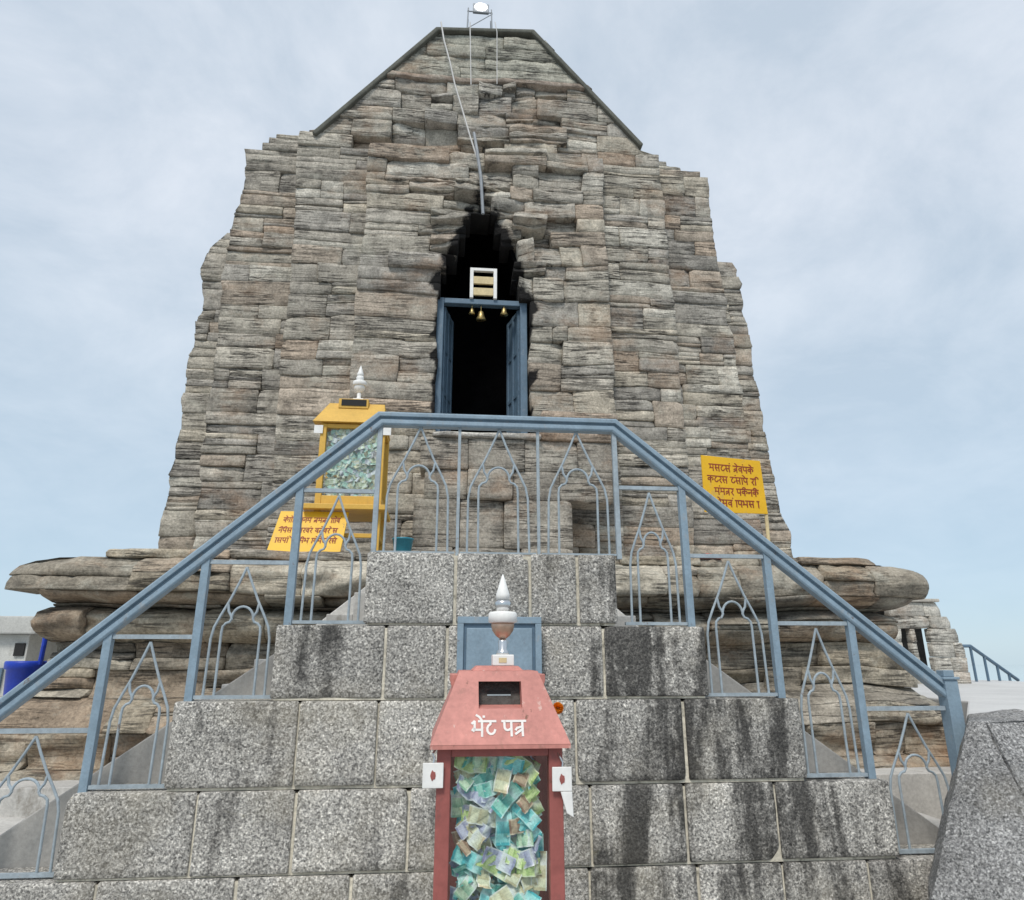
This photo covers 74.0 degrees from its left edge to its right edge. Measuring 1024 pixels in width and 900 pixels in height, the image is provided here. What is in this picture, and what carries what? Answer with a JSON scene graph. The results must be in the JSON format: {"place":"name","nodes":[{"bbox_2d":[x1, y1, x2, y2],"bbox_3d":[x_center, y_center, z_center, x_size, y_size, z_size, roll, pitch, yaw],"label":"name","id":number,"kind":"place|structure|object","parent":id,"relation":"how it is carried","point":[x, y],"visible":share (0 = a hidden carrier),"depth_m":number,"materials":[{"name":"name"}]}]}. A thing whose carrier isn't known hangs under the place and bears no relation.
{"place":"outdoors","nodes":[
{"label":"outdoors","id":0,"kind":"place"},
{"bbox_2d":[3,661,46,695],"bbox_3d":[-5.905,2.817,8.219,0.463,0.509,0.463,2,-17,-5],"label":"blue bin","id":1,"kind":"object","parent":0,"point":[17,673],"visible":0.56,"depth_m":8.07,"materials":[{"name":"plastic"}]},
{"bbox_2d":[38,638,47,664],"bbox_3d":[-5.679,2.378,8.242,0.058,0.426,0.112,12,-21,-35],"label":"blue pipe","id":2,"kind":"object","parent":1,"relation":"in","point":[42,651],"visible":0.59,"depth_m":8.20,"materials":[{"name":"plastic"}]},
{"bbox_2d":[0,616,58,696],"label":"pale shed","id":3,"kind":"structure","parent":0,"point":[20,639],"depth_m":10.25,"materials":[{"name":"white paint"}]},
{"bbox_2d":[0,668,3,686],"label":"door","id":4,"kind":"structure","parent":3,"relation":"in","point":[1,669],"depth_m":10.11,"materials":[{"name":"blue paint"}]},
{"bbox_2d":[13,643,25,655],"bbox_3d":[-7.425,3.009,10.251,0.140,0.186,0.029,2,-17,-5],"label":"window","id":5,"kind":"structure","parent":3,"relation":"in","point":[19,649],"depth_m":10.24,"materials":[{"name":"black glass"}]},
{"bbox_2d":[0,0,1023,664],"label":"sky","id":6,"kind":"structure","parent":0,"point":[862,161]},
{"bbox_2d":[927,664,1023,681],"bbox_3d":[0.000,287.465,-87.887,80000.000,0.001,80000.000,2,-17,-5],"label":"lake","id":7,"kind":"structure","parent":0,"point":[1017,671],"depth_m":14637.67,"materials":[{"name":"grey liquid"}]},
{"label":"banknote","id":8,"kind":"object","parent":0,"visible":0},
{"bbox_2d":[472,760,497,783],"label":"banknote","id":9,"kind":"object","parent":8,"relation":"on","point":[479,778],"visible":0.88,"depth_m":2.46,"materials":[{"name":"teal paper"}]},
{"bbox_3d":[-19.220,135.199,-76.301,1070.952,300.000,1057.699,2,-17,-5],"label":"ground","id":10,"kind":"structure","parent":0,"visible":0},
{"bbox_2d":[0,27,949,780],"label":"stone temple","id":11,"kind":"structure","parent":10,"relation":"on","point":[364,233],"depth_m":10.51,"materials":[{"name":"stone"}]},
{"bbox_2d":[267,511,348,551],"bbox_3d":[-2.255,0.921,7.530,0.827,0.524,0.197,2,-17,-5],"label":"notice board","id":12,"kind":"object","parent":11,"relation":"on","point":[313,523],"visible":0.73,"depth_m":7.53,"materials":[{"name":"yellow paint"}]},
{"bbox_2d":[303,366,390,550],"bbox_3d":[-1.922,0.117,8.202,0.931,2.452,0.788,2,-17,-5],"label":"donation box","id":13,"kind":"object","parent":11,"relation":"on","point":[354,413],"visible":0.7,"depth_m":8.03,"materials":[{"name":"yellow paint"}]},
{"bbox_2d":[323,429,377,495],"bbox_3d":[-1.880,0.182,7.982,0.671,0.951,0.148,2,-17,-5],"label":"banknote pile","id":14,"kind":"object","parent":13,"relation":"in","point":[353,470],"visible":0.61,"depth_m":7.96,"materials":[{"name":"paper"}]},
{"bbox_2d":[392,537,413,550],"bbox_3d":[-1.243,1.127,7.725,0.244,0.240,0.244,2,-17,-5],"label":"bucket","id":15,"kind":"object","parent":11,"relation":"on","point":[404,543],"visible":0.59,"depth_m":7.65,"materials":[{"name":"teal plastic"}]},
{"bbox_2d":[440,22,476,158],"bbox_3d":[-0.924,-6.244,11.716,0.731,3.031,0.059,-2,-17,7],"label":"cable","id":16,"kind":"object","parent":11,"relation":"hanging from","point":[456,89],"visible":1,"depth_m":11.70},
{"bbox_2d":[469,22,471,84],"bbox_3d":[-0.737,-7.028,12.030,0.077,1.458,0.028,-13,-21,36],"label":"cable","id":17,"kind":"object","parent":11,"relation":"hanging from","point":[470,54],"visible":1,"depth_m":12.00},
{"bbox_2d":[473,132,484,214],"bbox_3d":[-0.569,-4.577,11.150,0.240,1.668,0.128,-8,-19,24],"label":"conduit pipe","id":18,"kind":"object","parent":11,"relation":"attached to","point":[480,173],"visible":1,"depth_m":11.08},
{"bbox_2d":[467,3,492,27],"bbox_3d":[-0.612,-7.993,12.782,0.494,0.807,0.261,2,-17,-5],"label":"floodlight stand","id":19,"kind":"object","parent":11,"relation":"on","point":[481,8],"visible":0.85,"depth_m":12.74,"materials":[{"name":"white metal"}]},
{"bbox_2d":[476,305,485,321],"bbox_3d":[-0.490,-2.179,10.764,0.165,0.258,0.161,2,-17,-5],"label":"bell","id":20,"kind":"object","parent":11,"relation":"hanging from","point":[480,317],"visible":1,"depth_m":10.72,"materials":[{"name":"gold metal"}]},
{"bbox_2d":[470,267,496,299],"bbox_3d":[-0.456,-2.655,10.860,0.430,0.535,0.060,2,-17,-5],"label":"wooden rack","id":21,"kind":"object","parent":11,"relation":"attached to","point":[480,280],"visible":1,"depth_m":10.84,"materials":[{"name":"white paint"}]},
{"bbox_2d":[500,307,507,316],"bbox_3d":[-0.127,-2.218,10.812,0.135,0.153,0.132,2,-17,-5],"label":"bell","id":22,"kind":"object","parent":11,"relation":"hanging from","point":[503,313],"visible":1,"depth_m":10.78,"materials":[{"name":"gold metal"}]},
{"bbox_2d":[701,455,770,541],"bbox_3d":[2.717,0.719,8.231,0.818,1.319,0.120,2,-17,-5],"label":"notice board","id":23,"kind":"object","parent":11,"relation":"on","point":[734,485],"visible":0.94,"depth_m":8.29,"materials":[{"name":"yellow paint"}]},
{"bbox_2d":[0,552,951,899],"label":"granite staircase","id":24,"kind":"structure","parent":10,"relation":"on","point":[304,782],"depth_m":4.43,"materials":[{"name":"stone"}]},
{"bbox_2d":[0,411,965,878],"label":"stair railing","id":25,"kind":"object","parent":24,"relation":"on","point":[942,685],"visible":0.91,"depth_m":4.87,"materials":[{"name":"metal"}]},
{"bbox_2d":[456,617,541,672],"bbox_3d":[-0.088,1.532,4.505,0.564,0.825,0.122,2,-17,-5],"label":"door frame","id":26,"kind":"structure","parent":24,"relation":"attached to","point":[477,641],"depth_m":4.52,"materials":[{"name":"blue paint"}]},
{"bbox_2d":[466,628,532,669],"bbox_3d":[-0.083,1.520,4.458,0.440,0.681,0.009,2,-17,-5],"label":"door panel","id":27,"kind":"structure","parent":26,"relation":"in","point":[481,643],"depth_m":4.52,"materials":[{"name":"blue paint"}]},
{"bbox_2d":[430,574,570,899],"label":"donation box","id":28,"kind":"object","parent":10,"relation":"on","point":[501,705],"visible":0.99,"depth_m":2.47,"materials":[{"name":"red paint"}]},
{"bbox_2d":[422,750,443,787],"bbox_3d":[-0.277,1.117,2.392,0.072,0.129,0.028,2,-17,-5],"label":"hanging tag","id":29,"kind":"object","parent":28,"relation":"hanging from","point":[432,777],"visible":1,"depth_m":2.37,"materials":[{"name":"white paper"}]},
{"bbox_2d":[450,791,461,817],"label":"banknote","id":30,"kind":"object","parent":28,"relation":"in","point":[456,804],"visible":0.82,"depth_m":2.45,"materials":[{"name":"green paper"}]},
{"bbox_2d":[455,819,468,839],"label":"banknote","id":31,"kind":"object","parent":28,"relation":"in","point":[461,831],"visible":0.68,"depth_m":2.41,"materials":[{"name":"purple paper"}]},
{"bbox_2d":[452,864,472,887],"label":"banknote","id":32,"kind":"object","parent":28,"relation":"in","point":[460,869],"visible":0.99,"depth_m":2.35,"materials":[{"name":"teal paper"}]},
{"bbox_2d":[453,874,477,899],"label":"banknote","id":33,"kind":"object","parent":28,"relation":"in","point":[466,890],"visible":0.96,"depth_m":2.33,"materials":[{"name":"green paper"}]},
{"bbox_2d":[456,831,474,856],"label":"banknote","id":34,"kind":"object","parent":28,"relation":"in","point":[465,847],"visible":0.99,"depth_m":2.37,"materials":[{"name":"brown paper"}]},
{"bbox_2d":[449,848,482,877],"bbox_3d":[-0.157,1.430,2.394,0.118,0.056,0.064,-46,-22,2],"label":"banknote","id":35,"kind":"object","parent":28,"relation":"in","point":[453,864],"visible":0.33,"depth_m":2.39,"materials":[{"name":"purple paper"}]},
{"bbox_2d":[451,831,460,846],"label":"banknote","id":36,"kind":"object","parent":35,"relation":"on","point":[455,836],"visible":0.23,"depth_m":2.42,"materials":[{"name":"brown paper"}]},
{"bbox_2d":[456,782,475,792],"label":"banknote","id":37,"kind":"object","parent":28,"relation":"in","point":[471,788],"visible":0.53,"depth_m":2.44,"materials":[{"name":"teal paper"}]},
{"bbox_2d":[451,845,482,874],"bbox_3d":[-0.148,1.426,2.368,0.118,0.056,0.048,28,-25,-3],"label":"banknote","id":38,"kind":"object","parent":28,"relation":"in","point":[471,859],"visible":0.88,"depth_m":2.37,"materials":[{"name":"teal paper"}]},
{"bbox_2d":[456,773,478,791],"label":"banknote","id":39,"kind":"object","parent":28,"relation":"in","point":[466,784],"visible":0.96,"depth_m":2.43,"materials":[{"name":"green paper"}]},
{"bbox_2d":[460,796,477,810],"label":"banknote","id":40,"kind":"object","parent":28,"relation":"in","point":[464,800],"visible":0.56,"depth_m":2.44,"materials":[{"name":"green paper"}]},
{"bbox_2d":[464,869,476,877],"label":"banknote","id":41,"kind":"object","parent":28,"relation":"in","point":[466,871],"visible":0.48,"depth_m":2.36,"materials":[{"name":"teal paper"}]},
{"bbox_2d":[454,757,487,773],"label":"banknote","id":42,"kind":"object","parent":28,"relation":"in","point":[459,762],"visible":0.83,"depth_m":2.46,"materials":[{"name":"green paper"}]},
{"bbox_2d":[455,821,486,850],"bbox_3d":[-0.146,1.346,2.399,0.118,0.056,0.029,31,-11,41],"label":"banknote","id":43,"kind":"object","parent":28,"relation":"in","point":[477,839],"visible":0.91,"depth_m":2.38,"materials":[{"name":"beige paper"}]},
{"bbox_2d":[459,804,476,820],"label":"banknote","id":44,"kind":"object","parent":43,"relation":"on","point":[465,812],"visible":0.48,"depth_m":2.43,"materials":[{"name":"green paper"}]},
{"bbox_2d":[462,804,481,819],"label":"banknote","id":45,"kind":"object","parent":43,"relation":"on","point":[465,806],"visible":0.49,"depth_m":2.43,"materials":[{"name":"purple paper"}]},
{"bbox_2d":[457,774,485,802],"bbox_3d":[-0.145,1.211,2.426,0.118,0.056,0.064,24,-47,-4],"label":"banknote","id":46,"kind":"object","parent":28,"relation":"in","point":[466,796],"visible":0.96,"depth_m":2.42,"materials":[{"name":"purple paper"}]},
{"bbox_2d":[453,769,475,779],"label":"banknote","id":47,"kind":"object","parent":46,"relation":"on","point":[457,774],"visible":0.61,"depth_m":2.46,"materials":[{"name":"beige paper"}]},
{"bbox_2d":[465,823,491,841],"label":"banknote","id":48,"kind":"object","parent":28,"relation":"in","point":[485,830],"visible":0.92,"depth_m":2.40,"materials":[{"name":"purple paper"}]},
{"bbox_2d":[473,845,484,866],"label":"banknote","id":49,"kind":"object","parent":28,"relation":"in","point":[481,854],"visible":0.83,"depth_m":2.38,"materials":[{"name":"green paper"}]},
{"bbox_2d":[462,757,495,771],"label":"banknote","id":50,"kind":"object","parent":28,"relation":"in","point":[469,760],"visible":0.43,"depth_m":2.47,"materials":[{"name":"teal paper"}]},
{"bbox_2d":[465,824,495,832],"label":"banknote","id":51,"kind":"object","parent":28,"relation":"in","point":[492,831],"visible":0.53,"depth_m":2.43,"materials":[{"name":"beige paper"}]},
{"bbox_2d":[466,804,495,827],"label":"banknote","id":52,"kind":"object","parent":28,"relation":"in","point":[478,816],"visible":0.95,"depth_m":2.40,"materials":[{"name":"beige paper"}]},
{"bbox_2d":[476,869,491,888],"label":"banknote","id":53,"kind":"object","parent":28,"relation":"in","point":[483,879],"visible":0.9,"depth_m":2.35,"materials":[{"name":"beige paper"}]},
{"bbox_2d":[470,790,498,813],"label":"banknote","id":54,"kind":"object","parent":28,"relation":"in","point":[475,798],"visible":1,"depth_m":2.41,"materials":[{"name":"purple paper"}]},
{"bbox_2d":[473,779,496,797],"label":"banknote","id":55,"kind":"object","parent":28,"relation":"in","point":[487,787],"visible":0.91,"depth_m":2.42,"materials":[{"name":"teal paper"}]},
{"bbox_2d":[472,756,497,770],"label":"banknote","id":56,"kind":"object","parent":28,"relation":"in","point":[477,762],"visible":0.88,"depth_m":2.47,"materials":[{"name":"green paper"}]},
{"bbox_2d":[476,879,494,892],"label":"banknote","id":57,"kind":"object","parent":28,"relation":"in","point":[479,889],"visible":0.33,"depth_m":2.37,"materials":[{"name":"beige paper"}]},
{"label":"banknote","id":58,"kind":"object","parent":57,"relation":"on","visible":0},
{"bbox_2d":[481,837,491,848],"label":"banknote","id":59,"kind":"object","parent":58,"relation":"on","point":[488,843],"visible":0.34,"depth_m":2.41,"materials":[{"name":"beige paper"}]},
{"bbox_2d":[479,888,494,899],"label":"banknote","id":60,"kind":"object","parent":28,"relation":"in","point":[485,894],"visible":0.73,"depth_m":2.34,"materials":[{"name":"teal paper"}]},
{"bbox_2d":[481,846,515,874],"bbox_3d":[-0.051,1.426,2.366,0.118,0.056,0.064,27,-24,-5],"label":"banknote","id":61,"kind":"object","parent":28,"relation":"in","point":[501,864],"visible":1,"depth_m":2.38,"materials":[{"name":"purple paper"}]},
{"bbox_2d":[495,809,511,845],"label":"banknote","id":62,"kind":"object","parent":61,"relation":"on","point":[502,829],"visible":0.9,"depth_m":2.41,"materials":[{"name":"teal paper"}]},
{"bbox_2d":[482,851,515,883],"bbox_3d":[-0.051,1.453,2.371,0.118,0.056,0.054,35,-29,-6],"label":"banknote","id":63,"kind":"object","parent":28,"relation":"in","point":[492,870],"visible":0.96,"depth_m":2.37,"materials":[{"name":"green paper"}]},
{"bbox_2d":[493,768,512,793],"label":"banknote","id":64,"kind":"object","parent":28,"relation":"in","point":[502,780],"visible":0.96,"depth_m":2.44,"materials":[{"name":"beige paper"}]},
{"bbox_2d":[493,774,513,797],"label":"banknote","id":65,"kind":"object","parent":28,"relation":"in","point":[504,794],"visible":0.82,"depth_m":2.44,"materials":[{"name":"brown paper"}]},
{"bbox_2d":[490,780,523,818],"bbox_3d":[-0.018,1.242,2.424,0.056,0.118,0.059,42,-20,13],"label":"banknote","id":66,"kind":"object","parent":28,"relation":"in","point":[500,807],"visible":0.94,"depth_m":2.43,"materials":[{"name":"teal paper"}]},
{"bbox_2d":[489,883,524,899],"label":"banknote","id":67,"kind":"object","parent":28,"relation":"in","point":[508,891],"visible":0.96,"depth_m":2.34,"materials":[{"name":"beige paper"}]},
{"bbox_2d":[490,756,524,774],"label":"banknote","id":68,"kind":"object","parent":28,"relation":"in","point":[517,766],"visible":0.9,"depth_m":2.47,"materials":[{"name":"teal paper"}]},
{"bbox_2d":[504,871,521,887],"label":"banknote","id":69,"kind":"object","parent":28,"relation":"in","point":[514,878],"visible":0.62,"depth_m":2.35,"materials":[{"name":"beige paper"}]},
{"bbox_2d":[505,846,523,869],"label":"banknote","id":70,"kind":"object","parent":28,"relation":"in","point":[512,852],"visible":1,"depth_m":2.38,"materials":[{"name":"green paper"}]},
{"bbox_2d":[508,817,523,834],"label":"banknote","id":71,"kind":"object","parent":28,"relation":"in","point":[514,825],"visible":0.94,"depth_m":2.40,"materials":[{"name":"brown paper"}]},
{"bbox_2d":[511,798,519,818],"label":"banknote","id":72,"kind":"object","parent":71,"relation":"on","point":[514,807],"visible":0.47,"depth_m":2.45,"materials":[{"name":"teal paper"}]},
{"bbox_2d":[514,892,526,899],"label":"banknote","id":73,"kind":"object","parent":28,"relation":"in","point":[519,896],"visible":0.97,"depth_m":2.34,"materials":[{"name":"teal paper"}]},
{"bbox_2d":[515,882,539,895],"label":"banknote","id":74,"kind":"object","parent":73,"relation":"on","point":[535,891],"visible":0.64,"depth_m":2.38,"materials":[{"name":"beige paper"}]},
{"bbox_2d":[512,772,529,786],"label":"banknote","id":75,"kind":"object","parent":28,"relation":"in","point":[521,779],"visible":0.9,"depth_m":2.44,"materials":[{"name":"brown paper"}]},
{"bbox_2d":[504,756,538,785],"bbox_3d":[0.039,1.151,2.462,0.118,0.056,0.054,34,-2,21],"label":"banknote","id":76,"kind":"object","parent":28,"relation":"in","point":[532,772],"visible":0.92,"depth_m":2.47,"materials":[{"name":"green paper"}]},
{"bbox_2d":[516,829,533,847],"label":"banknote","id":77,"kind":"object","parent":28,"relation":"in","point":[525,840],"visible":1,"depth_m":2.40,"materials":[{"name":"green paper"}]},
{"bbox_2d":[510,834,541,852],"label":"banknote","id":78,"kind":"object","parent":28,"relation":"in","point":[536,842],"visible":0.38,"depth_m":2.40,"materials":[{"name":"purple paper"}]},
{"bbox_2d":[515,869,537,891],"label":"banknote","id":79,"kind":"object","parent":28,"relation":"in","point":[526,883],"visible":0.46,"depth_m":2.38,"materials":[{"name":"beige paper"}]},
{"bbox_2d":[517,847,537,868],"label":"banknote","id":80,"kind":"object","parent":28,"relation":"in","point":[529,856],"visible":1,"depth_m":2.38,"materials":[{"name":"purple paper"}]},
{"bbox_2d":[516,794,538,813],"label":"banknote","id":81,"kind":"object","parent":28,"relation":"in","point":[523,804],"visible":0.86,"depth_m":2.41,"materials":[{"name":"brown paper"}]},
{"bbox_2d":[533,760,540,770],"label":"banknote","id":82,"kind":"object","parent":81,"relation":"on","point":[537,765],"visible":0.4,"depth_m":2.51,"materials":[{"name":"green paper"}]},
{"bbox_2d":[515,807,541,831],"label":"banknote","id":83,"kind":"object","parent":28,"relation":"in","point":[532,816],"visible":0.87,"depth_m":2.42,"materials":[{"name":"teal paper"}]},
{"bbox_2d":[516,858,541,876],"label":"banknote","id":84,"kind":"object","parent":28,"relation":"in","point":[534,871],"visible":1,"depth_m":2.37,"materials":[{"name":"green paper"}]},
{"bbox_2d":[523,756,534,764],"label":"banknote","id":85,"kind":"object","parent":28,"relation":"in","point":[528,758],"visible":0.17,"depth_m":2.51,"materials":[{"name":"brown paper"}]},
{"bbox_2d":[519,844,539,857],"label":"banknote","id":86,"kind":"object","parent":28,"relation":"in","point":[537,853],"visible":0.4,"depth_m":2.42,"materials":[{"name":"teal paper"}]},
{"bbox_2d":[518,814,541,841],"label":"banknote","id":87,"kind":"object","parent":28,"relation":"in","point":[536,832],"visible":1,"depth_m":2.41,"materials":[{"name":"teal paper"}]},
{"bbox_2d":[521,782,539,803],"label":"banknote","id":88,"kind":"object","parent":28,"relation":"in","point":[532,792],"visible":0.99,"depth_m":2.45,"materials":[{"name":"green paper"}]},
{"bbox_2d":[520,765,540,788],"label":"banknote","id":89,"kind":"object","parent":28,"relation":"in","point":[537,779],"visible":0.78,"depth_m":2.46,"materials":[{"name":"teal paper"}]},
{"bbox_2d":[521,794,544,814],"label":"banknote","id":90,"kind":"object","parent":28,"relation":"in","point":[537,808],"visible":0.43,"depth_m":2.45,"materials":[{"name":"green paper"}]},
{"bbox_2d":[525,890,541,899],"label":"banknote","id":91,"kind":"object","parent":28,"relation":"in","point":[530,895],"visible":1,"depth_m":2.35,"materials":[{"name":"teal paper"}]},
{"bbox_2d":[531,851,546,890],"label":"banknote","id":92,"kind":"object","parent":28,"relation":"in","point":[541,885],"visible":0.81,"depth_m":2.38,"materials":[{"name":"beige paper"}]},
{"bbox_2d":[539,834,543,850],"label":"banknote","id":93,"kind":"object","parent":28,"relation":"in","point":[541,842],"visible":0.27,"depth_m":2.45,"materials":[{"name":"teal paper"}]},
{"bbox_2d":[553,702,563,713],"bbox_3d":[0.181,1.013,2.670,0.046,0.047,0.046,2,-17,-5],"label":"marigold","id":94,"kind":"object","parent":28,"relation":"attached to","point":[558,707],"visible":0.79,"depth_m":2.66,"materials":[{"name":"orange plant"}]},
{"bbox_2d":[552,753,573,816],"bbox_3d":[0.178,1.186,2.416,0.074,0.210,0.028,2,-17,-5],"label":"hanging tag","id":95,"kind":"object","parent":28,"relation":"hanging from","point":[562,779],"visible":1,"depth_m":2.40,"materials":[{"name":"white paper"}]},
{"label":"banknote","id":96,"kind":"object","parent":28,"relation":"in","visible":0},
{"bbox_2d":[490,832,519,850],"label":"banknote","id":97,"kind":"object","parent":96,"relation":"on","point":[502,847],"visible":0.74,"depth_m":2.42,"materials":[{"name":"teal paper"}]},
{"bbox_2d":[910,680,1023,722],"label":"terrace","id":98,"kind":"structure","parent":10,"relation":"on","point":[982,696],"depth_m":8.70,"materials":[{"name":"concrete"}]},
{"bbox_2d":[875,599,971,683],"bbox_3d":[7.812,3.876,13.688,1.488,1.595,1.750,2,-17,-5],"label":"stone gateway","id":99,"kind":"object","parent":98,"relation":"on","point":[913,618],"visible":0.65,"depth_m":12.97,"materials":[{"name":"grey stone"}]},
{"bbox_2d":[962,644,1019,681],"bbox_3d":[9.949,4.549,14.137,1.892,0.966,0.172,8,-19,-23],"label":"terrace railing","id":100,"kind":"object","parent":98,"relation":"on","point":[990,660],"visible":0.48,"depth_m":14.06,"materials":[{"name":"metal"}]},
{"bbox_2d":[928,709,1023,899],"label":"parapet block","id":101,"kind":"structure","parent":10,"relation":"on","point":[979,849],"depth_m":4.13,"materials":[{"name":"stone"}]},
{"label":"banknote","id":102,"kind":"object","parent":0,"visible":0},
{"bbox_2d":[449,886,478,899],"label":"banknote","id":103,"kind":"object","parent":102,"relation":"on","point":[452,889],"visible":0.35,"depth_m":2.38,"materials":[{"name":"purple paper"}]},
{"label":"banknote","id":104,"kind":"object","parent":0,"visible":0},
{"bbox_2d":[490,883,505,891],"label":"banknote","id":105,"kind":"object","parent":104,"relation":"on","point":[496,887],"visible":0.27,"depth_m":2.37,"materials":[{"name":"teal paper"}]},
{"bbox_2d":[497,871,506,883],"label":"banknote","id":106,"kind":"object","parent":105,"relation":"on","point":[500,881],"visible":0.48,"depth_m":2.38,"materials":[{"name":"teal paper"}]},
{"bbox_2d":[503,836,518,868],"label":"banknote","id":107,"kind":"object","parent":106,"relation":"on","point":[514,839],"visible":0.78,"depth_m":2.42,"materials":[{"name":"green paper"}]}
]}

